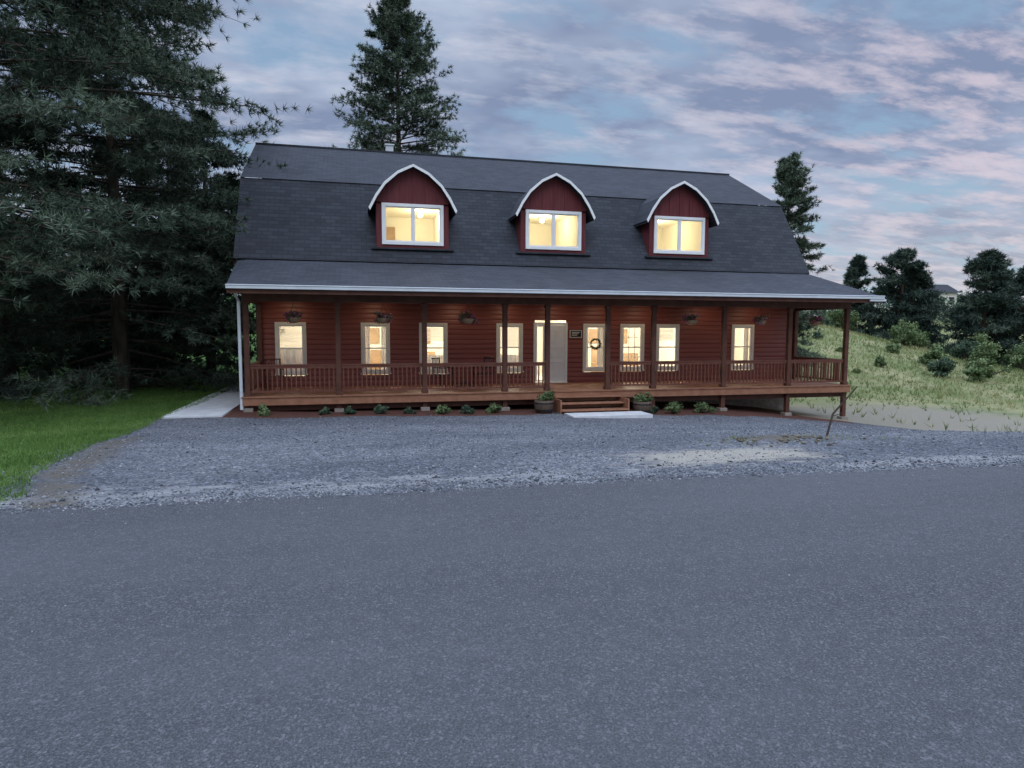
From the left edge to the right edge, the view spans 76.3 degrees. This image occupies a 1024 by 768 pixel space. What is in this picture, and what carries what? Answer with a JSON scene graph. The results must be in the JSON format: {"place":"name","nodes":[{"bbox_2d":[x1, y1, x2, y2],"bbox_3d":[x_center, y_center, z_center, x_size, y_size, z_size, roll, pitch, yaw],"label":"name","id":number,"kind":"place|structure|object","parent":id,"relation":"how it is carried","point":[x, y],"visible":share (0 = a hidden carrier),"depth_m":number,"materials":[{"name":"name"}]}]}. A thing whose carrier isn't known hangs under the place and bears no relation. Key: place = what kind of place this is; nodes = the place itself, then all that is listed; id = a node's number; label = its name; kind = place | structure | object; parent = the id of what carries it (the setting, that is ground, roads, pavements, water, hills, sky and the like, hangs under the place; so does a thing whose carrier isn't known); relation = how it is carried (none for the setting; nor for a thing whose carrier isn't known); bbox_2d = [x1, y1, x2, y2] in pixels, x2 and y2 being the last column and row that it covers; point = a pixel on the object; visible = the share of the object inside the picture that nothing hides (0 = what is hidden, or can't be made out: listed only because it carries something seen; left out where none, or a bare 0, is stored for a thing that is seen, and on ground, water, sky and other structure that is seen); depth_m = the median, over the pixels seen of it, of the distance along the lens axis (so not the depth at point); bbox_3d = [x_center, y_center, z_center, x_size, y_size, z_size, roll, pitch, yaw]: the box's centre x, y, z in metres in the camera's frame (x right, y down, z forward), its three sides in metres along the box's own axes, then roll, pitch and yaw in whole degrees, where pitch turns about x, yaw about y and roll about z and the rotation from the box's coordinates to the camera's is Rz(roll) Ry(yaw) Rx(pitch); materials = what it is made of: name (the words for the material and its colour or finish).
{"place":"outdoors","nodes":[
{"label":"outdoors","id":0,"kind":"place"},
{"bbox_2d":[0,463,1023,767],"bbox_3d":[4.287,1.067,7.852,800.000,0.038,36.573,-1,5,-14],"label":"road","id":1,"kind":"structure","parent":0,"point":[880,625],"depth_m":3.72,"materials":[{"name":"grey asphalt"}]},
{"bbox_2d":[1,465,1020,766],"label":"road grit","id":2,"kind":"object","parent":1,"relation":"on","point":[531,493],"visible":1,"depth_m":6.75,"materials":[{"name":"gravel"}]},
{"bbox_2d":[0,295,1023,509],"bbox_3d":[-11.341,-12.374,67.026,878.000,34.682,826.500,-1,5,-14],"label":"ground","id":3,"kind":"structure","parent":0,"point":[987,420],"depth_m":10.59,"materials":[{"name":"grey gravel"}]},
{"bbox_2d":[0,145,39,401],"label":"fir tree","id":4,"kind":"object","parent":3,"relation":"on","point":[4,391],"visible":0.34,"depth_m":20.73,"materials":[{"name":"green plant"}]},
{"bbox_2d":[0,0,199,389],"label":"fir tree","id":5,"kind":"object","parent":3,"relation":"on","point":[15,349],"visible":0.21,"depth_m":24.28,"materials":[{"name":"green plant"}]},
{"bbox_2d":[0,382,235,502],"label":"lawn grass","id":6,"kind":"structure","parent":3,"relation":"on","point":[117,432],"depth_m":14.68,"materials":[{"name":"green plant"}]},
{"bbox_2d":[21,113,255,380],"bbox_3d":[-17.109,-5.912,30.220,10.468,14.208,10.482,-1,5,-14],"label":"fir tree","id":7,"kind":"object","parent":3,"relation":"on","point":[95,142],"visible":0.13,"depth_m":28.93,"materials":[{"name":"green plant"}]},
{"bbox_2d":[0,0,287,412],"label":"ponderosa pine","id":8,"kind":"object","parent":3,"relation":"on","point":[172,130],"visible":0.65,"depth_m":21.99,"materials":[{"name":"green plant"}]},
{"bbox_2d":[0,0,312,309],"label":"ponderosa pine","id":9,"kind":"object","parent":3,"relation":"on","point":[62,205],"visible":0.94,"depth_m":15.99,"materials":[{"name":"green plant"}]},
{"bbox_2d":[95,107,256,389],"bbox_3d":[-12.641,-5.171,27.932,7.964,12.692,9.437,1,5,6],"label":"fir tree","id":10,"kind":"object","parent":3,"relation":"on","point":[161,300],"visible":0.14,"depth_m":26.05,"materials":[{"name":"green plant"}]},
{"bbox_2d":[161,386,243,418],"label":"concrete walkway","id":11,"kind":"structure","parent":3,"relation":"on","point":[222,404],"depth_m":18.48,"materials":[{"name":"grey concrete"}]},
{"bbox_2d":[257,402,270,416],"bbox_3d":[-6.604,0.687,17.308,0.364,0.379,0.600,-1,5,-14],"label":"garden shrub","id":12,"kind":"object","parent":3,"relation":"on","point":[264,411],"visible":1,"depth_m":17.27,"materials":[{"name":"green plant"}]},
{"bbox_2d":[318,406,330,414],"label":"garden shrub","id":13,"kind":"object","parent":3,"relation":"on","point":[325,410],"visible":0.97,"depth_m":17.72,"materials":[{"name":"green plant"}]},
{"bbox_2d":[343,406,356,413],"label":"garden shrub","id":14,"kind":"object","parent":3,"relation":"on","point":[348,410],"visible":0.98,"depth_m":17.82,"materials":[{"name":"green plant"}]},
{"bbox_2d":[373,405,388,413],"bbox_3d":[-3.635,0.714,18.080,0.383,0.313,0.463,1,5,9],"label":"garden shrub","id":15,"kind":"object","parent":3,"relation":"on","point":[379,409],"visible":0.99,"depth_m":18.04,"materials":[{"name":"green plant"}]},
{"bbox_2d":[320,0,467,155],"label":"spruce tree","id":16,"kind":"object","parent":3,"relation":"on","point":[389,32],"visible":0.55,"depth_m":35.53,"materials":[{"name":"green plant"}]},
{"bbox_2d":[403,406,416,413],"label":"garden shrub","id":17,"kind":"object","parent":3,"relation":"on","point":[408,410],"visible":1,"depth_m":18.24,"materials":[{"name":"green plant"}]},
{"bbox_2d":[435,404,451,413],"bbox_3d":[-1.960,0.711,18.465,0.435,0.331,0.646,1,5,13],"label":"garden shrub","id":18,"kind":"object","parent":3,"relation":"on","point":[440,409],"visible":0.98,"depth_m":18.31,"materials":[{"name":"green plant"}]},
{"bbox_2d":[459,404,474,413],"bbox_3d":[-1.272,0.732,18.632,0.444,0.301,0.509,3,6,33],"label":"garden shrub","id":19,"kind":"object","parent":3,"relation":"on","point":[465,409],"visible":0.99,"depth_m":18.56,"materials":[{"name":"green plant"}]},
{"bbox_2d":[485,402,501,413],"bbox_3d":[-0.524,0.700,18.875,0.484,0.359,0.489,-1,5,-14],"label":"garden shrub","id":20,"kind":"object","parent":3,"relation":"on","point":[494,408],"visible":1,"depth_m":18.80,"materials":[{"name":"green plant"}]},
{"bbox_2d":[9,162,999,377],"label":"distant woodland","id":21,"kind":"object","parent":3,"relation":"on","point":[882,306],"visible":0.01,"depth_m":35.11,"materials":[{"name":"green plant"}]},
{"bbox_2d":[534,389,555,413],"bbox_3d":[0.954,0.489,19.131,0.615,0.725,0.645,-1,5,-14],"label":"barrel planter","id":22,"kind":"object","parent":3,"relation":"on","point":[544,403],"visible":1,"depth_m":18.98,"materials":[{"name":"brown wood"}]},
{"bbox_2d":[243,406,847,419],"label":"porch support piers","id":23,"kind":"structure","parent":3,"relation":"on","point":[507,408],"depth_m":19.57,"materials":[{"name":"concrete"}]},
{"bbox_2d":[241,301,850,416],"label":"porch posts","id":24,"kind":"object","parent":23,"relation":"on","point":[792,321],"visible":0.97,"depth_m":20.27,"materials":[{"name":"brown wood"}]},
{"bbox_2d":[233,293,243,409],"bbox_3d":[-7.264,-0.887,17.223,0.080,3.286,0.976,-1,5,-14],"label":"downspout","id":25,"kind":"object","parent":24,"relation":"attached to","point":[239,349],"visible":1,"depth_m":17.64,"materials":[{"name":"metal"}]},
{"bbox_2d":[282,305,302,323],"bbox_3d":[-6.179,-2.110,18.348,0.548,0.858,0.508,-1,5,-14],"label":"hanging basket","id":26,"kind":"object","parent":24,"relation":"hanging from","point":[292,317],"visible":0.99,"depth_m":18.25,"materials":[{"name":"brown plant"}]},
{"bbox_2d":[372,303,392,323],"bbox_3d":[-3.757,-2.156,18.919,0.615,0.846,0.459,-1,5,-14],"label":"hanging basket","id":27,"kind":"object","parent":24,"relation":"hanging from","point":[382,319],"visible":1,"depth_m":18.85,"materials":[{"name":"brown plant"}]},
{"bbox_2d":[458,305,478,324],"bbox_3d":[-1.301,-2.196,19.567,0.666,0.859,0.486,-1,5,-14],"label":"hanging basket","id":28,"kind":"object","parent":24,"relation":"hanging from","point":[464,318],"visible":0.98,"depth_m":19.49,"materials":[{"name":"brown plant"}]},
{"bbox_2d":[241,293,850,310],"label":"porch beam","id":29,"kind":"structure","parent":24,"relation":"on","point":[255,298],"depth_m":19.58,"materials":[{"name":"brown wood"}]},
{"bbox_2d":[226,258,877,295],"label":"porch roof","id":30,"kind":"structure","parent":29,"relation":"on","point":[317,272],"depth_m":20.26,"materials":[{"name":"grey metal"}]},
{"bbox_2d":[250,356,843,392],"bbox_3d":[1.796,-0.402,21.398,19.330,0.780,2.595,-1,5,-14],"label":"porch railing","id":31,"kind":"object","parent":24,"relation":"attached to","point":[256,367],"visible":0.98,"depth_m":19.82,"materials":[{"name":"brown wood"}]},
{"bbox_2d":[226,288,880,302],"bbox_3d":[2.394,-2.580,18.949,19.900,0.190,0.023,-1,5,-14],"label":"fascia board","id":32,"kind":"object","parent":24,"relation":"attached to","point":[351,292],"visible":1,"depth_m":18.48,"materials":[{"name":"white wood"}]},
{"bbox_2d":[225,284,885,301],"bbox_3d":[2.469,-2.612,18.893,20.040,0.185,0.105,-1,5,-14],"label":"gutter","id":33,"kind":"object","parent":32,"relation":"attached to","point":[428,289],"visible":1,"depth_m":18.45,"materials":[{"name":"metal"}]},
{"bbox_2d":[680,308,699,324],"bbox_3d":[5.797,-2.331,21.274,0.686,0.830,0.483,-1,5,-14],"label":"hanging basket","id":34,"kind":"object","parent":24,"relation":"hanging from","point":[689,319],"visible":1,"depth_m":21.21,"materials":[{"name":"brown plant"}]},
{"bbox_2d":[752,309,769,325],"bbox_3d":[8.350,-2.359,21.823,0.594,0.852,0.506,-1,5,-14],"label":"hanging basket","id":35,"kind":"object","parent":24,"relation":"hanging from","point":[758,321],"visible":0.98,"depth_m":21.77,"materials":[{"name":"brown plant"}]},
{"bbox_2d":[808,314,823,325],"bbox_3d":[10.934,-2.496,23.442,0.679,0.830,0.493,-1,5,-14],"label":"hanging basket","id":36,"kind":"object","parent":24,"relation":"hanging from","point":[815,320],"visible":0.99,"depth_m":23.34,"materials":[{"name":"brown plant"}]},
{"bbox_2d":[242,386,849,405],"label":"deck fascia","id":37,"kind":"structure","parent":3,"relation":"on","point":[440,398],"depth_m":19.47,"materials":[{"name":"brown wood"}]},
{"bbox_2d":[264,358,284,389],"bbox_3d":[-7.129,-0.275,19.567,0.480,0.958,0.523,-3,6,-31],"label":"porch chair","id":38,"kind":"object","parent":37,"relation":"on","point":[274,375],"visible":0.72,"depth_m":19.64,"materials":[{"name":"brown wood"}]},
{"bbox_2d":[431,357,452,386],"bbox_3d":[-2.207,-0.350,20.653,0.523,0.958,0.480,2,5,25],"label":"porch chair","id":39,"kind":"object","parent":37,"relation":"on","point":[440,373],"visible":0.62,"depth_m":20.68,"materials":[{"name":"metal"}]},
{"bbox_2d":[473,357,493,386],"bbox_3d":[-0.911,-0.372,20.966,0.480,0.958,0.523,5,7,43],"label":"porch chair","id":40,"kind":"object","parent":37,"relation":"on","point":[485,367],"visible":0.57,"depth_m":20.95,"materials":[{"name":"wood"}]},
{"bbox_2d":[261,301,786,387],"bbox_3d":[1.412,-1.964,22.701,19.320,4.455,0.018,-1,5,-14],"label":"front siding","id":41,"kind":"object","parent":37,"relation":"on","point":[700,340],"visible":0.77,"depth_m":22.18,"materials":[{"name":"red wood"}]},
{"bbox_2d":[274,322,754,375],"bbox_3d":[0.823,-1.252,22.589,17.140,1.690,0.108,-1,5,-14],"label":"window trim","id":42,"kind":"structure","parent":41,"relation":"attached to","point":[584,369],"depth_m":22.40,"materials":[{"name":"beige wood"}]},
{"bbox_2d":[278,202,751,381],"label":"window sashes","id":43,"kind":"object","parent":41,"relation":"attached to","point":[413,207],"depth_m":22.42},
{"bbox_2d":[589,338,601,349],"bbox_3d":[2.956,-1.414,23.040,0.467,0.439,0.147,-1,5,-14],"label":"wreath","id":44,"kind":"object","parent":43,"relation":"attached to","point":[591,340],"visible":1,"depth_m":23.02,"materials":[{"name":"green plant"}]},
{"bbox_2d":[533,323,567,382],"bbox_3d":[1.341,-1.037,22.739,1.230,2.200,0.140,-1,5,-14],"label":"door frame","id":45,"kind":"object","parent":41,"relation":"attached to","point":[534,348],"visible":0.68,"depth_m":22.67,"materials":[{"name":"beige wood"}]},
{"bbox_2d":[550,325,564,381],"bbox_3d":[1.520,-1.063,22.815,0.665,1.980,0.054,-1,5,-14],"label":"front door","id":46,"kind":"structure","parent":45,"relation":"attached to","point":[557,346],"depth_m":22.81,"materials":[{"name":"grey wood"}]},
{"bbox_2d":[570,330,581,337],"bbox_3d":[2.237,-1.758,22.879,0.440,0.260,0.044,-1,5,-14],"label":"wall sign","id":47,"kind":"object","parent":41,"relation":"attached to","point":[575,333],"visible":1,"depth_m":22.86,"materials":[{"name":"metal"}]},
{"bbox_2d":[255,304,793,360],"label":"corner boards","id":48,"kind":"object","parent":37,"relation":"on","point":[257,351],"visible":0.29,"depth_m":20.44,"materials":[{"name":"brown wood"}]},
{"bbox_2d":[553,394,629,413],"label":"porch steps","id":49,"kind":"structure","parent":3,"relation":"on","point":[620,404],"depth_m":19.66,"materials":[{"name":"brown wood"}]},
{"bbox_2d":[564,411,652,417],"bbox_3d":[2.790,0.976,18.884,2.400,0.232,0.822,-1,5,-14],"label":"concrete step pad","id":50,"kind":"object","parent":3,"relation":"on","point":[631,414],"visible":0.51,"depth_m":18.71,"materials":[{"name":"grey concrete"}]},
{"bbox_2d":[630,392,652,412],"bbox_3d":[4.001,0.560,19.922,0.648,0.682,0.618,-1,5,-14],"label":"barrel planter","id":51,"kind":"object","parent":3,"relation":"on","point":[641,402],"visible":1,"depth_m":19.74,"materials":[{"name":"brown wood"}]},
{"bbox_2d":[650,405,658,413],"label":"garden shrub","id":52,"kind":"object","parent":3,"relation":"on","point":[655,409],"visible":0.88,"depth_m":19.91,"materials":[{"name":"green plant"}]},
{"bbox_2d":[664,401,683,413],"bbox_3d":[5.004,0.725,20.226,0.564,0.461,0.755,2,5,24],"label":"garden shrub","id":53,"kind":"object","parent":3,"relation":"on","point":[674,407],"visible":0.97,"depth_m":20.08,"materials":[{"name":"green plant"}]},
{"bbox_2d":[692,401,716,412],"bbox_3d":[6.022,0.731,20.487,0.773,0.457,0.579,4,6,40],"label":"garden shrub","id":54,"kind":"object","parent":3,"relation":"on","point":[703,406],"visible":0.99,"depth_m":20.44,"materials":[{"name":"green plant"}]},
{"bbox_2d":[655,398,783,408],"bbox_3d":[0.098,1.159,28.331,19.280,2.690,10.900,-1,5,-14],"label":"foundation","id":55,"kind":"object","parent":3,"relation":"on","point":[776,403],"depth_m":24.89,"materials":[{"name":"concrete"}]},
{"bbox_2d":[706,434,868,446],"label":"dirt clods","id":56,"kind":"object","parent":3,"relation":"on","point":[785,435],"visible":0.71,"depth_m":10.56,"materials":[{"name":"brown soil"}]},
{"bbox_2d":[690,432,901,444],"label":"weed tufts","id":57,"kind":"object","parent":3,"relation":"on","point":[785,438],"visible":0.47,"depth_m":10.83,"materials":[{"name":"green plant"}]},
{"bbox_2d":[760,151,835,373],"bbox_3d":[15.670,-6.666,37.560,5.320,13.209,5.195,-3,6,-33],"label":"spruce tree","id":58,"kind":"object","parent":3,"relation":"on","point":[790,175],"visible":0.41,"depth_m":36.59,"materials":[{"name":"green plant"}]},
{"bbox_2d":[812,331,823,338],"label":"hillside shrub","id":59,"kind":"object","parent":3,"relation":"on","point":[816,335],"visible":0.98,"depth_m":50.60,"materials":[{"name":"green plant"}]},
{"bbox_2d":[825,386,856,436],"bbox_3d":[5.656,0.539,11.251,0.557,1.013,0.086,0,5,-4],"label":"leaning stake","id":60,"kind":"object","parent":3,"relation":"on","point":[834,412],"visible":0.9,"depth_m":11.24,"materials":[{"name":"brown wood"}]},
{"bbox_2d":[821,309,861,330],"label":"hillside shrub","id":61,"kind":"object","parent":3,"relation":"on","point":[839,323],"visible":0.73,"depth_m":60.26,"materials":[{"name":"green plant"}]},
{"bbox_2d":[851,368,860,373],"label":"hillside shrub","id":62,"kind":"object","parent":3,"relation":"on","point":[855,370],"visible":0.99,"depth_m":39.93,"materials":[{"name":"green plant"}]},
{"bbox_2d":[837,253,881,335],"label":"fir tree","id":63,"kind":"object","parent":3,"relation":"on","point":[856,269],"visible":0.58,"depth_m":62.78,"materials":[{"name":"green plant"}]},
{"bbox_2d":[874,355,886,366],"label":"hillside shrub","id":64,"kind":"object","parent":3,"relation":"on","point":[879,361],"visible":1,"depth_m":42.52,"materials":[{"name":"green plant"}]},
{"bbox_2d":[885,343,901,353],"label":"hillside shrub","id":65,"kind":"object","parent":3,"relation":"on","point":[894,347],"visible":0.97,"depth_m":47.56,"materials":[{"name":"green plant"}]},
{"bbox_2d":[857,247,944,346],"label":"fir tree","id":66,"kind":"object","parent":3,"relation":"on","point":[901,260],"visible":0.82,"depth_m":60.62,"materials":[{"name":"green plant"}]},
{"bbox_2d":[884,319,920,346],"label":"hillside shrub","id":67,"kind":"object","parent":3,"relation":"on","point":[901,339],"visible":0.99,"depth_m":50.78,"materials":[{"name":"green plant"}]},
{"bbox_2d":[892,321,918,344],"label":"hillside shrub","id":68,"kind":"object","parent":3,"relation":"on","point":[898,325],"visible":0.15,"depth_m":58.52,"materials":[{"name":"green plant"}]},
{"bbox_2d":[790,324,1023,431],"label":"wild grass","id":69,"kind":"structure","parent":3,"relation":"on","point":[1014,371],"depth_m":38.69,"materials":[{"name":"green plant"}]},
{"bbox_2d":[885,270,946,349],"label":"fir tree","id":70,"kind":"object","parent":3,"relation":"on","point":[927,282],"visible":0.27,"depth_m":61.84,"materials":[{"name":"green plant"}]},
{"bbox_2d":[903,329,931,348],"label":"hillside shrub","id":71,"kind":"object","parent":3,"relation":"on","point":[923,336],"visible":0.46,"depth_m":54.33,"materials":[{"name":"green plant"}]},
{"bbox_2d":[917,343,949,363],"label":"hillside shrub","id":72,"kind":"object","parent":3,"relation":"on","point":[933,353],"visible":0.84,"depth_m":43.54,"materials":[{"name":"green plant"}]},
{"bbox_2d":[915,293,956,312],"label":"walls","id":73,"kind":"structure","parent":3,"relation":"on","point":[954,295],"depth_m":144.91,"materials":[{"name":"white paint"}]},
{"bbox_2d":[925,284,960,292],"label":"roof","id":74,"kind":"structure","parent":73,"relation":"on","point":[948,289],"depth_m":145.78,"materials":[{"name":"grey"}]},
{"bbox_2d":[923,356,957,377],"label":"hillside shrub","id":75,"kind":"object","parent":3,"relation":"on","point":[942,367],"visible":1,"depth_m":40.09,"materials":[{"name":"green plant"}]},
{"bbox_2d":[942,341,978,353],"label":"hillside shrub","id":76,"kind":"object","parent":3,"relation":"on","point":[948,350],"visible":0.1,"depth_m":52.26,"materials":[{"name":"green plant"}]},
{"bbox_2d":[947,337,982,360],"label":"hillside shrub","id":77,"kind":"object","parent":3,"relation":"on","point":[961,351],"visible":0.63,"depth_m":49.30,"materials":[{"name":"green plant"}]},
{"bbox_2d":[935,248,1023,364],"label":"fir tree","id":78,"kind":"object","parent":3,"relation":"on","point":[991,271],"visible":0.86,"depth_m":53.73,"materials":[{"name":"green plant"}]},
{"bbox_2d":[962,357,996,382],"bbox_3d":[28.649,-0.808,39.702,2.178,1.710,1.740,0,5,1],"label":"hillside shrub","id":79,"kind":"object","parent":3,"relation":"on","point":[982,372],"visible":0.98,"depth_m":39.59,"materials":[{"name":"green plant"}]},
{"bbox_2d":[969,332,1001,362],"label":"hillside shrub","id":80,"kind":"object","parent":3,"relation":"on","point":[980,338],"visible":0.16,"depth_m":45.70,"materials":[{"name":"green plant"}]},
{"bbox_2d":[962,340,1012,374],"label":"hillside shrub","id":81,"kind":"object","parent":3,"relation":"on","point":[989,356],"visible":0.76,"depth_m":41.69,"materials":[{"name":"green plant"}]},
{"bbox_2d":[974,265,1023,368],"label":"fir tree","id":82,"kind":"object","parent":3,"relation":"on","point":[1018,330],"visible":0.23,"depth_m":54.97,"materials":[{"name":"green plant"}]},
{"bbox_2d":[998,340,1023,371],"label":"hillside shrub","id":83,"kind":"object","parent":3,"relation":"on","point":[1018,358],"visible":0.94,"depth_m":49.98,"materials":[{"name":"green plant"}]},
{"bbox_2d":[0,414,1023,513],"bbox_3d":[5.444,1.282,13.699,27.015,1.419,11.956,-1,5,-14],"label":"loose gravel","id":84,"kind":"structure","parent":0,"point":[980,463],"depth_m":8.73,"materials":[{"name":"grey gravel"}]},
{"bbox_2d":[0,0,1023,316],"label":"sky","id":85,"kind":"structure","parent":0,"point":[908,115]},
{"bbox_2d":[233,177,808,272],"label":"roof lower slope","id":86,"kind":"structure","parent":0,"point":[306,220],"depth_m":22.25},
{"bbox_2d":[240,142,779,205],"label":"roof upper slope","id":87,"kind":"structure","parent":86,"relation":"on","point":[337,165],"depth_m":25.40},
{"bbox_2d":[384,143,393,150],"bbox_3d":[-4.995,-9.367,26.566,0.380,0.730,0.380,-1,5,-14],"label":"roof vent","id":88,"kind":"object","parent":87,"relation":"on","point":[389,147],"visible":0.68,"depth_m":26.40,"materials":[{"name":"metal"}]},
{"bbox_2d":[280,207,749,381],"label":"interior rooms","id":89,"kind":"object","parent":86,"relation":"attached to","point":[426,225],"visible":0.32,"depth_m":25.51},
{"bbox_2d":[417,212,544,222],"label":"ceiling lamps","id":90,"kind":"object","parent":89,"relation":"attached to","point":[420,215],"visible":0.69,"depth_m":23.40,"materials":[{"name":"white"}]},
{"bbox_2d":[367,227,637,374],"bbox_3d":[1.363,-3.179,26.056,14.350,5.680,1.660,-1,5,-14],"label":"furniture","id":91,"kind":"object","parent":89,"relation":"on","point":[375,356],"visible":0.16,"depth_m":25.37,"materials":[{"name":"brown wood"}]},
{"bbox_2d":[280,327,748,369],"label":"curtains","id":92,"kind":"object","parent":89,"relation":"attached to","point":[290,356],"visible":0.3,"depth_m":21.67,"materials":[{"name":"fabric"}]},
{"bbox_2d":[368,167,718,259],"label":"dormer roofs","id":93,"kind":"structure","parent":86,"relation":"on","point":[645,208],"depth_m":22.86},
{"bbox_2d":[369,164,718,224],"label":"dormer trim","id":94,"kind":"structure","parent":93,"relation":"attached to","point":[530,190],"depth_m":21.89,"materials":[{"name":"white wood"}]},
{"bbox_2d":[374,169,708,257],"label":"dormer walls","id":95,"kind":"structure","parent":0,"point":[411,186],"depth_m":22.28,"materials":[{"name":"red wood"}]},
{"bbox_2d":[251,392,840,410],"bbox_3d":[2.059,0.510,20.338,19.380,0.160,0.100,-1,5,-14],"label":"deck girder","id":96,"kind":"object","parent":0,"point":[469,403],"visible":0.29,"depth_m":19.64,"materials":[{"name":"brown wood"}]},
{"bbox_2d":[241,379,851,398],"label":"deck boards","id":97,"kind":"object","parent":96,"relation":"on","point":[576,386],"visible":0.64,"depth_m":20.67,"materials":[{"name":"brown wood"}]}
]}

